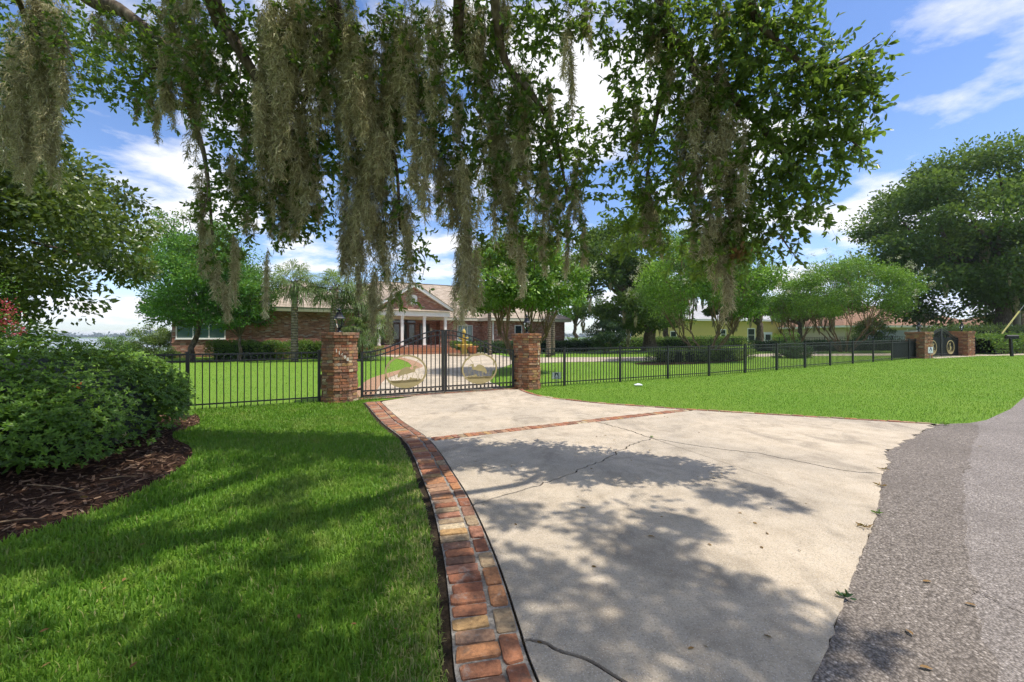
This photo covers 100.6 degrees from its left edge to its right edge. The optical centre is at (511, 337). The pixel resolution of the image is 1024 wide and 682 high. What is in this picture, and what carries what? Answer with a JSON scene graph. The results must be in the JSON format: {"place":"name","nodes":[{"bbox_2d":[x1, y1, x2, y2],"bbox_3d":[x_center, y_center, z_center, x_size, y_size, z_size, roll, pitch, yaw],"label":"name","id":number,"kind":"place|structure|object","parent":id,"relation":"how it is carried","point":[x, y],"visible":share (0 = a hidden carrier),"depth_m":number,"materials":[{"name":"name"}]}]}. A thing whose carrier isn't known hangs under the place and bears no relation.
{"place":"outdoors","nodes":[
{"label":"outdoors","id":0,"kind":"place"},
{"bbox_2d":[158,396,399,442],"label":"lawn grass","id":1,"kind":"structure","parent":0,"point":[290,413],"depth_m":7.43,"materials":[{"name":"green plant"}]},
{"bbox_2d":[8,338,590,351],"bbox_3d":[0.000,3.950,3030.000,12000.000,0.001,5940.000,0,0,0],"label":"lake water","id":2,"kind":"structure","parent":0,"point":[87,340],"depth_m":395.05,"materials":[{"name":"grey liquid"}]},
{"bbox_2d":[41,337,630,337],"bbox_3d":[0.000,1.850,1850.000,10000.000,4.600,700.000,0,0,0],"label":"shore","id":3,"kind":"structure","parent":0,"point":[136,337],"depth_m":1563.24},
{"bbox_2d":[3,330,631,337],"bbox_3d":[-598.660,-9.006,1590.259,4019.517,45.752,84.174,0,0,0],"label":"treeline","id":4,"kind":"object","parent":3,"relation":"on","point":[124,335],"visible":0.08,"depth_m":1575.67,"materials":[{"name":"green plant"}]},
{"bbox_2d":[0,344,1023,681],"bbox_3d":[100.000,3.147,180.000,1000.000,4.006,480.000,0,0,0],"label":"ground","id":5,"kind":"structure","parent":0,"point":[310,380],"depth_m":9.94,"materials":[{"name":"green plant"}]},
{"bbox_2d":[0,273,31,337],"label":"pink crape myrtle","id":6,"kind":"object","parent":5,"relation":"on","point":[4,315],"visible":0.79,"depth_m":9.03,"materials":[{"name":"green plant"}]},
{"bbox_2d":[0,130,165,350],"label":"evergreen tree","id":7,"kind":"object","parent":5,"relation":"on","point":[54,216],"visible":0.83,"depth_m":10.43,"materials":[{"name":"green plant"}]},
{"bbox_2d":[0,413,199,541],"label":"mulch bed","id":8,"kind":"object","parent":5,"relation":"on","point":[32,497],"visible":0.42,"depth_m":4.55,"materials":[{"name":"brown wood"}]},
{"bbox_2d":[0,317,199,474],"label":"azalea hedge","id":9,"kind":"object","parent":8,"relation":"on","point":[58,404],"visible":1,"depth_m":5.19,"materials":[{"name":"green plant"}]},
{"bbox_2d":[95,335,138,352],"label":"clipped shrub","id":10,"kind":"object","parent":5,"relation":"on","point":[112,342],"visible":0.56,"depth_m":43.51,"materials":[{"name":"green plant"}]},
{"bbox_2d":[123,323,171,353],"bbox_3d":[-30.277,0.220,36.023,3.352,2.904,3.656,0,0,34],"label":"pale shrub","id":11,"kind":"object","parent":5,"relation":"on","point":[153,340],"visible":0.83,"depth_m":35.46,"materials":[{"name":"green plant"}]},
{"bbox_2d":[154,345,184,358],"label":"pale shrub","id":12,"kind":"object","parent":5,"relation":"on","point":[172,351],"visible":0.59,"depth_m":30.79,"materials":[{"name":"green plant"}]},
{"bbox_2d":[19,350,320,410],"bbox_3d":[-7.808,0.950,8.295,7.463,1.300,0.078,0,0,-29],"label":"iron fence","id":13,"kind":"object","parent":5,"relation":"on","point":[187,361],"visible":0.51,"depth_m":9.40,"materials":[{"name":"black metal"}]},
{"bbox_2d":[147,206,194,347],"bbox_3d":[-25.907,-4.289,32.562,3.501,11.943,2.716,0,0,-42],"label":"airy tree","id":14,"kind":"object","parent":5,"relation":"on","point":[177,214],"visible":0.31,"depth_m":32.22,"materials":[{"name":"green plant"}]},
{"bbox_2d":[106,210,284,359],"bbox_3d":[-20.844,-3.181,27.988,9.988,9.812,8.553,0,0,0],"label":"holly tree","id":15,"kind":"object","parent":5,"relation":"on","point":[184,288],"visible":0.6,"depth_m":25.91,"materials":[{"name":"green plant"}]},
{"bbox_2d":[159,360,258,362],"bbox_3d":[-19.470,1.538,27.400,7.195,0.001,2.398,0,0,-27],"label":"mulch bed","id":16,"kind":"object","parent":5,"relation":"on","point":[207,361],"visible":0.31,"depth_m":26.95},
{"bbox_2d":[0,439,448,681],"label":"lawn grass","id":17,"kind":"structure","parent":5,"relation":"on","point":[115,595],"depth_m":2.71,"materials":[{"name":"green plant"}]},
{"bbox_2d":[197,263,285,358],"bbox_3d":[-17.530,-1.716,27.584,4.891,6.791,4.843,0,0,0],"label":"holly tree","id":18,"kind":"object","parent":5,"relation":"on","point":[251,310],"visible":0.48,"depth_m":26.81,"materials":[{"name":"green plant"}]},
{"bbox_2d":[203,337,290,359],"bbox_3d":[-18.065,0.801,29.143,6.041,1.664,2.333,0,0,0],"label":"hedge","id":19,"kind":"object","parent":5,"relation":"on","point":[226,346],"visible":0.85,"depth_m":28.69,"materials":[{"name":"green plant"}]},
{"bbox_2d":[259,259,327,361],"bbox_3d":[-13.787,-1.684,26.928,3.961,6.568,3.553,0,0,0],"label":"palm tree","id":20,"kind":"object","parent":5,"relation":"on","point":[294,292],"visible":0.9,"depth_m":26.80,"materials":[{"name":"green plant"}]},
{"bbox_2d":[298,338,321,359],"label":"hedge","id":21,"kind":"object","parent":5,"relation":"on","point":[311,346],"visible":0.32,"depth_m":30.02,"materials":[{"name":"green plant"}]},
{"bbox_2d":[307,267,361,331],"bbox_3d":[-11.526,-1.582,27.397,3.554,6.366,3.562,0,0,0],"label":"palm tree","id":22,"kind":"object","parent":5,"relation":"on","point":[335,292],"visible":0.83,"depth_m":27.11,"materials":[{"name":"green plant"}]},
{"bbox_2d":[319,332,358,403],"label":"gate pillar","id":23,"kind":"structure","parent":5,"relation":"on","point":[339,367],"depth_m":9.96,"materials":[{"name":"brick"}]},
{"bbox_2d":[333,308,344,331],"bbox_3d":[-4.185,-0.417,10.303,0.276,0.600,0.239,0,0,-29],"label":"post lantern","id":24,"kind":"object","parent":23,"relation":"on","point":[339,319],"visible":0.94,"depth_m":10.24,"materials":[{"name":"black metal"}]},
{"bbox_2d":[326,280,385,352],"bbox_3d":[-10.613,-1.234,29.096,3.918,5.668,4.046,0,0,0],"label":"palm tree","id":25,"kind":"object","parent":5,"relation":"on","point":[357,307],"visible":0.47,"depth_m":28.11,"materials":[{"name":"green plant"}]},
{"bbox_2d":[341,316,377,358],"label":"palm tree","id":26,"kind":"object","parent":5,"relation":"on","point":[351,329],"visible":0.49,"depth_m":27.64,"materials":[{"name":"green plant"}]},
{"bbox_2d":[171,280,571,358],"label":"brick house","id":27,"kind":"structure","parent":5,"relation":"on","point":[435,313],"depth_m":39.84,"materials":[{"name":"brown brick"}]},
{"bbox_2d":[175,323,225,339],"bbox_3d":[-24.059,-0.445,32.898,3.200,1.250,0.117,0,0,-29],"label":"window","id":28,"kind":"structure","parent":27,"relation":"in","point":[208,334],"depth_m":32.99,"materials":[{"name":"white glass"}]},
{"bbox_2d":[374,325,383,344],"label":"door","id":29,"kind":"structure","parent":27,"relation":"in","point":[382,343],"depth_m":41.55,"materials":[{"name":"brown wood"}]},
{"bbox_2d":[392,323,414,344],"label":"door","id":30,"kind":"structure","parent":27,"relation":"in","point":[409,328],"depth_m":42.65,"materials":[{"name":"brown wood"}]},
{"bbox_2d":[419,324,429,344],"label":"door","id":31,"kind":"structure","parent":27,"relation":"in","point":[420,325],"depth_m":43.61,"materials":[{"name":"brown wood"}]},
{"bbox_2d":[457,324,472,340],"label":"window","id":32,"kind":"structure","parent":27,"relation":"in","point":[469,330],"depth_m":44.78,"materials":[{"name":"white glass"}]},
{"bbox_2d":[515,325,521,332],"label":"window","id":33,"kind":"structure","parent":27,"relation":"in","point":[518,328],"depth_m":44.94,"materials":[{"name":"white glass"}]},
{"bbox_2d":[347,309,397,359],"bbox_3d":[-9.764,-0.218,29.501,3.686,3.637,3.276,0,0,0],"label":"palm tree","id":34,"kind":"object","parent":5,"relation":"on","point":[380,333],"visible":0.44,"depth_m":29.07,"materials":[{"name":"green plant"}]},
{"bbox_2d":[358,339,386,360],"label":"shrub","id":35,"kind":"object","parent":5,"relation":"on","point":[372,349],"visible":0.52,"depth_m":27.96,"materials":[{"name":"green plant"}]},
{"bbox_2d":[357,357,422,396],"bbox_3d":[-5.819,1.533,22.488,2.184,0.001,23.402,0,0,-13],"label":"brick edging","id":36,"kind":"object","parent":5,"relation":"on","point":[411,362],"visible":0.68,"depth_m":15.42,"materials":[{"name":"brick"}]},
{"bbox_2d":[358,388,515,399],"bbox_3d":[-1.896,1.546,11.595,4.529,0.067,0.320,0,0,-29],"label":"brick threshold","id":37,"kind":"object","parent":5,"relation":"on","point":[398,396],"visible":0.59,"depth_m":11.46,"materials":[{"name":"red brick"}]},
{"bbox_2d":[357,330,515,396],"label":"driveway gate","id":38,"kind":"structure","parent":37,"relation":"on","point":[409,384],"depth_m":11.54,"materials":[{"name":"black metal"}]},
{"bbox_2d":[0,0,909,345],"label":"live oak","id":39,"kind":"object","parent":5,"relation":"on","point":[298,46],"visible":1,"depth_m":5.52,"materials":[{"name":"green plant"}]},
{"bbox_2d":[449,340,482,352],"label":"hedge","id":40,"kind":"object","parent":5,"relation":"on","point":[455,346],"visible":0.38,"depth_m":41.83,"materials":[{"name":"green plant"}]},
{"bbox_2d":[487,312,491,354],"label":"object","id":41,"kind":"object","parent":5,"relation":"on","point":[489,331],"visible":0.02,"depth_m":36.86,"materials":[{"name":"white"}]},
{"bbox_2d":[146,351,889,411],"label":"lawn grass","id":42,"kind":"structure","parent":5,"relation":"on","point":[413,364],"depth_m":18.97,"materials":[{"name":"green plant"}]},
{"bbox_2d":[453,213,597,360],"bbox_3d":[0.447,-1.886,19.077,6.095,7.129,6.263,0,0,-24],"label":"crape myrtle","id":43,"kind":"object","parent":5,"relation":"on","point":[549,292],"visible":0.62,"depth_m":17.57,"materials":[{"name":"green plant"}]},
{"bbox_2d":[512,333,541,389],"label":"gate pillar","id":44,"kind":"structure","parent":5,"relation":"on","point":[527,362],"depth_m":12.53,"materials":[{"name":"brick"}]},
{"bbox_2d":[523,314,530,332],"bbox_3d":[0.446,-0.408,12.870,0.268,0.582,0.232,0,0,-29],"label":"post lantern","id":45,"kind":"object","parent":44,"relation":"on","point":[526,323],"visible":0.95,"depth_m":12.81,"materials":[{"name":"black metal"}]},
{"bbox_2d":[477,339,593,352],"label":"hedge","id":46,"kind":"object","parent":5,"relation":"on","point":[566,344],"visible":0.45,"depth_m":44.76,"materials":[{"name":"green plant"}]},
{"bbox_2d":[546,265,563,356],"bbox_3d":[2.798,-2.111,32.939,3.453,7.423,3.175,0,0,0],"label":"palm tree","id":47,"kind":"object","parent":5,"relation":"on","point":[548,341],"visible":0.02,"depth_m":32.84,"materials":[{"name":"brown plant"}]},
{"bbox_2d":[552,372,560,385],"bbox_3d":[1.423,1.357,13.577,0.276,0.478,0.018,0,0,-4],"label":"yard sign","id":48,"kind":"object","parent":5,"relation":"on","point":[554,375],"visible":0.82,"depth_m":13.57,"materials":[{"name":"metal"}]},
{"bbox_2d":[551,282,563,355],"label":"palm tree","id":49,"kind":"object","parent":5,"relation":"on","point":[553,336],"visible":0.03,"depth_m":35.85,"materials":[{"name":"brown plant"}]},
{"bbox_2d":[557,285,603,337],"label":"tree","id":50,"kind":"object","parent":5,"relation":"on","point":[575,321],"visible":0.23,"depth_m":59.62,"materials":[{"name":"green plant"}]},
{"bbox_2d":[584,319,627,353],"bbox_3d":[8.813,-0.039,39.727,3.883,3.426,3.532,0,0,38],"label":"dark bush","id":51,"kind":"object","parent":5,"relation":"on","point":[601,337],"visible":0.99,"depth_m":39.43,"materials":[{"name":"green plant"}]},
{"bbox_2d":[568,207,696,351],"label":"oak tree","id":52,"kind":"object","parent":5,"relation":"on","point":[614,274],"visible":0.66,"depth_m":41.43,"materials":[{"name":"green plant"}]},
{"bbox_2d":[377,351,890,395],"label":"forecourt","id":53,"kind":"structure","parent":5,"relation":"on","point":[486,362],"depth_m":23.14,"materials":[{"name":"concrete"}]},
{"bbox_2d":[449,329,479,355],"bbox_3d":[-4.022,0.420,35.608,2.700,2.260,2.700,0,0,0],"label":"fountain","id":54,"kind":"object","parent":53,"relation":"on","point":[463,347],"visible":0.59,"depth_m":35.33,"materials":[{"name":"stone"}]},
{"bbox_2d":[467,346,477,352],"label":"flower pot","id":55,"kind":"object","parent":53,"relation":"on","point":[474,349],"visible":0.48,"depth_m":40.06,"materials":[{"name":"ceramic"}]},
{"bbox_2d":[565,335,748,349],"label":"hedge","id":56,"kind":"object","parent":5,"relation":"on","point":[664,342],"visible":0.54,"depth_m":54.34,"materials":[{"name":"green plant"}]},
{"bbox_2d":[663,278,689,336],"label":"oak tree","id":57,"kind":"object","parent":5,"relation":"on","point":[665,333],"depth_m":57.67,"materials":[{"name":"green plant"}]},
{"bbox_2d":[635,360,740,364],"bbox_3d":[11.170,1.492,26.300,9.192,0.092,3.397,0,0,-27],"label":"mulch bed","id":58,"kind":"object","parent":5,"relation":"on","point":[651,363],"visible":0.38,"depth_m":25.07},
{"bbox_2d":[626,222,800,350],"bbox_3d":[12.215,-3.002,27.263,9.977,9.272,9.132,0,0,0],"label":"crape myrtle","id":59,"kind":"object","parent":58,"relation":"on","point":[758,280],"visible":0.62,"depth_m":25.80,"materials":[{"name":"green plant"}]},
{"bbox_2d":[644,346,758,361],"bbox_3d":[12.075,1.060,27.502,8.318,1.058,3.862,0,0,-16],"label":"shrub bed","id":60,"kind":"object","parent":5,"relation":"on","point":[717,355],"visible":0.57,"depth_m":26.20,"materials":[{"name":"green plant"}]},
{"bbox_2d":[632,305,787,343],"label":"yellow house","id":61,"kind":"structure","parent":5,"relation":"on","point":[702,326],"depth_m":68.51,"materials":[{"name":"paint"}]},
{"bbox_2d":[670,331,676,338],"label":"window","id":62,"kind":"structure","parent":61,"relation":"in","point":[672,333],"depth_m":66.12,"materials":[{"name":"white glass"}]},
{"bbox_2d":[720,329,725,335],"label":"window","id":63,"kind":"structure","parent":61,"relation":"in","point":[723,333],"depth_m":67.98,"materials":[{"name":"white paint"}]},
{"bbox_2d":[747,328,754,340],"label":"window","id":64,"kind":"structure","parent":61,"relation":"in","point":[750,331],"depth_m":69.02,"materials":[{"name":"white glass"}]},
{"bbox_2d":[519,389,932,423],"bbox_3d":[3.482,1.546,9.572,8.913,0.079,1.300,0,0,35],"label":"brick border","id":65,"kind":"object","parent":5,"relation":"on","point":[523,390],"visible":0.57,"depth_m":8.64,"materials":[{"name":"red brick"}]},
{"bbox_2d":[541,339,916,385],"bbox_3d":[13.085,0.840,19.876,28.118,1.520,0.078,0,0,-29],"label":"iron fence","id":66,"kind":"object","parent":5,"relation":"on","point":[903,349],"visible":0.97,"depth_m":18.10,"materials":[{"name":"black metal"}]},
{"bbox_2d":[690,258,769,346],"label":"oak tree","id":67,"kind":"object","parent":5,"relation":"on","point":[757,322],"visible":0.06,"depth_m":49.80,"materials":[{"name":"green plant"}]},
{"bbox_2d":[770,328,800,342],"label":"leafy shrub","id":68,"kind":"object","parent":5,"relation":"on","point":[780,336],"visible":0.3,"depth_m":45.90,"materials":[{"name":"green plant"}]},
{"bbox_2d":[771,340,812,358],"bbox_3d":[19.090,0.993,29.046,2.692,1.680,2.528,0,0,0],"label":"round shrub","id":69,"kind":"object","parent":5,"relation":"on","point":[789,341],"visible":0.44,"depth_m":28.61,"materials":[{"name":"green plant"}]},
{"bbox_2d":[757,272,837,342],"bbox_3d":[26.757,-2.421,40.334,7.103,7.721,6.473,0,0,0],"label":"crape myrtle","id":70,"kind":"object","parent":5,"relation":"on","point":[776,304],"visible":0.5,"depth_m":39.23,"materials":[{"name":"green plant"}]},
{"bbox_2d":[763,293,838,338],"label":"oak tree","id":71,"kind":"object","parent":5,"relation":"on","point":[800,323],"visible":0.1,"depth_m":51.72,"materials":[{"name":"green plant"}]},
{"bbox_2d":[713,336,905,346],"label":"iron fence","id":72,"kind":"object","parent":5,"relation":"on","point":[756,339],"visible":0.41,"depth_m":44.16,"materials":[{"name":"black metal"}]},
{"bbox_2d":[747,337,904,350],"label":"hedge","id":73,"kind":"object","parent":5,"relation":"on","point":[868,347],"visible":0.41,"depth_m":40.05,"materials":[{"name":"green plant"}]},
{"bbox_2d":[773,243,940,351],"bbox_3d":[29.121,-3.333,37.380,11.567,9.524,10.878,0,0,0],"label":"crape myrtle","id":74,"kind":"object","parent":5,"relation":"on","point":[839,297],"visible":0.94,"depth_m":35.45,"materials":[{"name":"green plant"}]},
{"bbox_2d":[778,307,958,341],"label":"brown roof house","id":75,"kind":"structure","parent":5,"relation":"on","point":[842,327],"depth_m":59.40,"materials":[{"name":"white paint"}]},
{"bbox_2d":[849,314,896,340],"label":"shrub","id":76,"kind":"object","parent":5,"relation":"on","point":[881,332],"visible":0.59,"depth_m":45.65,"materials":[{"name":"green plant"}]},
{"bbox_2d":[812,423,1023,681],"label":"road shoulder","id":77,"kind":"object","parent":5,"relation":"on","point":[916,537],"visible":1,"depth_m":2.62},
{"bbox_2d":[904,332,933,358],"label":"gate pillar","id":78,"kind":"structure","parent":5,"relation":"on","point":[924,341],"depth_m":26.48,"materials":[{"name":"brick"}]},
{"bbox_2d":[916,322,921,331],"bbox_3d":[25.750,-0.662,26.900,0.290,0.630,0.251,0,0,-29],"label":"post lantern","id":79,"kind":"object","parent":78,"relation":"on","point":[918,327],"visible":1,"depth_m":26.86,"materials":[{"name":"black metal"}]},
{"bbox_2d":[836,128,1023,329],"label":"oak tree","id":80,"kind":"object","parent":5,"relation":"on","point":[975,261],"visible":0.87,"depth_m":39.21,"materials":[{"name":"green plant"}]},
{"bbox_2d":[928,347,932,359],"bbox_3d":[24.903,0.999,25.291,0.480,0.832,0.031,0,0,-20],"label":"yard sign","id":81,"kind":"object","parent":5,"relation":"on","point":[930,350],"visible":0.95,"depth_m":25.30,"materials":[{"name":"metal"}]},
{"bbox_2d":[928,318,1012,330],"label":"bungalow","id":82,"kind":"object","parent":5,"relation":"on","point":[964,322],"visible":0.01,"depth_m":55.14,"materials":[{"name":"white paint"}]},
{"bbox_2d":[927,322,1023,336],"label":"shrub row","id":83,"kind":"object","parent":5,"relation":"on","point":[989,328],"visible":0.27,"depth_m":35.09,"materials":[{"name":"green plant"}]},
{"bbox_2d":[974,331,1023,353],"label":"shrub row","id":84,"kind":"object","parent":5,"relation":"on","point":[994,342],"visible":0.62,"depth_m":30.45,"materials":[{"name":"green plant"}]},
{"bbox_2d":[1004,335,1018,355],"bbox_3d":[32.321,0.546,27.488,0.570,1.402,0.260,0,0,20],"label":"mailbox","id":85,"kind":"object","parent":5,"relation":"on","point":[1010,338],"visible":1,"depth_m":27.44,"materials":[{"name":"black metal"}]},
{"bbox_2d":[1002,305,1023,333],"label":"guy wire","id":86,"kind":"object","parent":5,"relation":"on","point":[1011,321],"visible":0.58,"depth_m":32.96,"materials":[{"name":"metal"}]},
{"bbox_2d":[1013,266,1020,328],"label":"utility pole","id":87,"kind":"object","parent":5,"relation":"on","point":[1017,320],"visible":0.13,"depth_m":41.79,"materials":[{"name":"wood"}]},
{"bbox_2d":[1012,306,1023,326],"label":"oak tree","id":88,"kind":"object","parent":5,"relation":"on","point":[1022,319],"visible":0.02,"depth_m":47.70,"materials":[{"name":"green plant"}]},
{"bbox_2d":[0,0,1023,336],"label":"sky","id":89,"kind":"structure","parent":0,"point":[964,59],"materials":[{"name":"blue"}]},
{"bbox_2d":[363,389,938,681],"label":"driveway","id":90,"kind":"structure","parent":0,"point":[631,606],"depth_m":3.45,"materials":[{"name":"concrete"}]},
{"bbox_2d":[1,412,771,667],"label":"leaf litter","id":91,"kind":"object","parent":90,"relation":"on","point":[298,616],"visible":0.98,"depth_m":2.30,"materials":[{"name":"brown plant"}]},
{"bbox_2d":[366,401,535,681],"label":"brick border","id":92,"kind":"object","parent":90,"relation":"on","point":[487,644],"visible":0.92,"depth_m":2.62,"materials":[{"name":"red brick"}]},
{"bbox_2d":[428,409,688,440],"bbox_3d":[1.200,1.550,7.637,5.515,0.073,0.229,0,0,-28],"label":"brick band","id":93,"kind":"object","parent":90,"relation":"on","point":[539,426],"visible":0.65,"depth_m":7.30,"materials":[{"name":"red brick"}]},
{"bbox_2d":[835,589,856,599],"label":"weed","id":94,"kind":"object","parent":90,"relation":"on","point":[846,594],"visible":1,"depth_m":2.49,"materials":[{"name":"green plant"}]},
{"bbox_2d":[856,522,874,527],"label":"weed","id":95,"kind":"object","parent":90,"relation":"on","point":[866,526],"visible":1,"depth_m":3.40,"materials":[{"name":"beige plant"}]},
{"bbox_2d":[524,353,1023,423],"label":"lawn grass","id":96,"kind":"structure","parent":0,"point":[753,397],"depth_m":12.23,"materials":[{"name":"green plant"}]},
{"bbox_2d":[868,330,921,341],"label":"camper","id":97,"kind":"object","parent":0,"point":[899,333],"visible":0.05,"depth_m":49.14,"materials":[{"name":"white metal"}]},
{"bbox_2d":[886,398,1023,681],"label":"road","id":98,"kind":"structure","parent":0,"point":[992,478],"depth_m":3.33,"materials":[{"name":"grey asphalt"}]},
{"bbox_2d":[932,353,1023,357],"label":"neighbour driveway","id":99,"kind":"structure","parent":0,"point":[975,355],"depth_m":28.55,"materials":[{"name":"concrete"}]},
{"bbox_2d":[932,328,958,355],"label":"driveway gate","id":100,"kind":"structure","parent":99,"relation":"on","point":[943,345],"depth_m":28.24,"materials":[{"name":"black metal"}]},
{"bbox_2d":[948,331,975,355],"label":"gate pillar","id":101,"kind":"structure","parent":99,"relation":"on","point":[966,343],"depth_m":28.79,"materials":[{"name":"brick"}]}
]}

